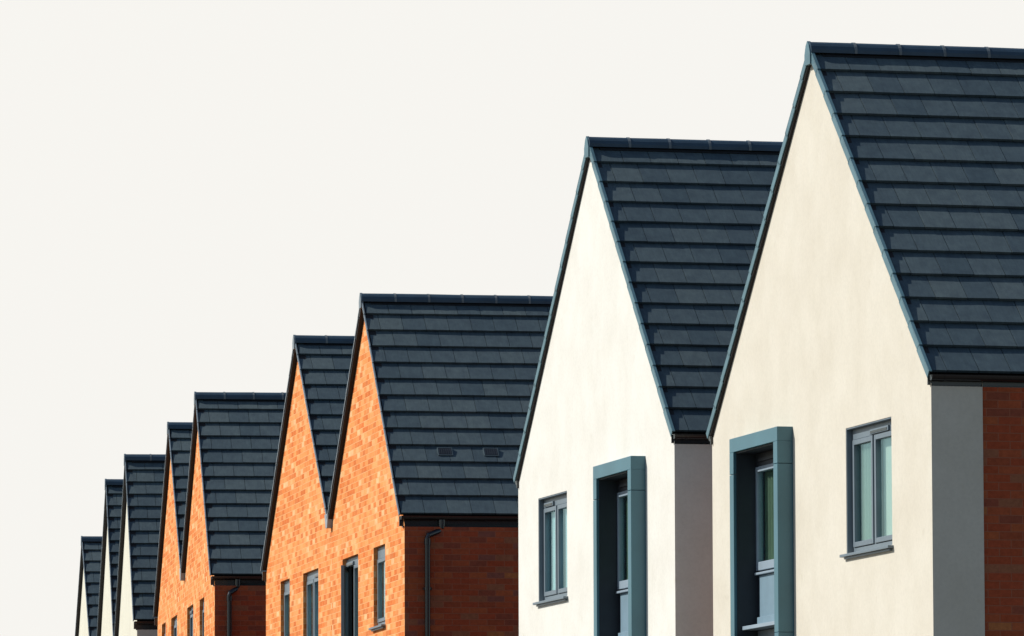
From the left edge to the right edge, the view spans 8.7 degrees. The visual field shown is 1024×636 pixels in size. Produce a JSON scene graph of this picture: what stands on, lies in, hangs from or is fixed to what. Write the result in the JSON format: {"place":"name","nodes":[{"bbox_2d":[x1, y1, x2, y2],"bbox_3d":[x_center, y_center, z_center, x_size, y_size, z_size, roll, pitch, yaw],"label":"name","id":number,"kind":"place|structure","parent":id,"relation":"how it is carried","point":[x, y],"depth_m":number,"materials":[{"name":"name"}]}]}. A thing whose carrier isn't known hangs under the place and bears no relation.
{"place":"outdoors","nodes":[
{"label":"outdoors","id":0,"kind":"place"},
{"bbox_2d":[75,536,101,635],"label":"rendered house","id":1,"kind":"structure","parent":0,"point":[88,590],"depth_m":139.71,"materials":[{"name":"tile"}]},
{"bbox_2d":[97,479,122,635],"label":"rendered house","id":2,"kind":"structure","parent":0,"point":[113,488],"depth_m":123.52,"materials":[{"name":"tile"}]},
{"bbox_2d":[114,454,165,635],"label":"rendered house","id":3,"kind":"structure","parent":0,"point":[143,478],"depth_m":116.87,"materials":[{"name":"tile"}]},
{"bbox_2d":[153,422,192,635],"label":"brick house","id":4,"kind":"structure","parent":0,"point":[169,606],"depth_m":109.75,"materials":[{"name":"brick"}]},
{"bbox_2d":[174,618,176,635],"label":"window","id":5,"kind":"structure","parent":4,"relation":"in","point":[175,627],"depth_m":109.62,"materials":[{"name":"glass"}]},
{"bbox_2d":[179,392,285,635],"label":"brick house","id":6,"kind":"structure","parent":0,"point":[235,437],"depth_m":102.80,"materials":[{"name":"tile"}]},
{"bbox_2d":[190,607,192,635],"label":"window","id":7,"kind":"structure","parent":6,"relation":"in","point":[191,612],"depth_m":106.19,"materials":[{"name":"glass"}]},
{"bbox_2d":[203,600,203,635],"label":"window","id":8,"kind":"structure","parent":6,"relation":"in","point":[203,600],"depth_m":103.68,"materials":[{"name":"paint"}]},
{"bbox_2d":[260,335,354,635],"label":"brick house","id":9,"kind":"structure","parent":0,"point":[296,563],"depth_m":94.69,"materials":[{"name":"brick"}]},
{"bbox_2d":[284,580,289,635],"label":"window","id":10,"kind":"structure","parent":9,"relation":"in","point":[287,584],"depth_m":96.33,"materials":[{"name":"glass"}]},
{"bbox_2d":[307,570,317,635],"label":"window","id":11,"kind":"structure","parent":9,"relation":"in","point":[312,578],"depth_m":93.94,"materials":[{"name":"glass"}]},
{"bbox_2d":[324,293,552,635],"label":"brick house","id":12,"kind":"structure","parent":0,"point":[421,515],"depth_m":87.69,"materials":[{"name":"tile"}]},
{"bbox_2d":[346,556,357,635],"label":"window","id":13,"kind":"structure","parent":12,"relation":"in","point":[352,562],"depth_m":90.12,"materials":[{"name":"paint"}]},
{"bbox_2d":[368,546,385,631],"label":"window","id":14,"kind":"structure","parent":12,"relation":"in","point":[381,551],"depth_m":88.12,"materials":[{"name":"glass"}]},
{"bbox_2d":[0,0,1023,635],"label":"sky","id":15,"kind":"structure","parent":0,"point":[190,189],"materials":[{"name":"white"}]},
{"bbox_2d":[513,136,782,635],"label":"rendered house","id":16,"kind":"structure","parent":0,"point":[613,474],"depth_m":72.03,"materials":[{"name":"paint"}]},
{"bbox_2d":[533,491,567,606],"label":"window","id":17,"kind":"structure","parent":16,"relation":"in","point":[553,508],"depth_m":74.73,"materials":[{"name":"paint"}]},
{"bbox_2d":[616,490,627,593],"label":"upper window","id":18,"kind":"structure","parent":16,"relation":"in","point":[622,584],"depth_m":71.82,"materials":[{"name":"paint"}]},
{"bbox_2d":[706,41,1023,635],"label":"rendered house","id":19,"kind":"structure","parent":0,"point":[865,427],"depth_m":63.98,"materials":[{"name":"paint"}]},
{"bbox_2d":[754,463,773,575],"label":"upper window","id":20,"kind":"structure","parent":19,"relation":"in","point":[768,565],"depth_m":66.99,"materials":[{"name":"paint"}]},
{"bbox_2d":[758,628,774,635],"bbox_3d":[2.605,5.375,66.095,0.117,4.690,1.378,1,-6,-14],"label":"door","id":21,"kind":"structure","parent":19,"relation":"in","point":[769,632],"depth_m":66.65,"materials":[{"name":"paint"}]},
{"bbox_2d":[840,417,893,559],"bbox_3d":[3.373,1.601,63.217,0.191,1.241,1.541,1,-6,-14],"label":"window","id":22,"kind":"structure","parent":19,"relation":"in","point":[866,536],"depth_m":63.49,"materials":[{"name":"paint"}]}
]}

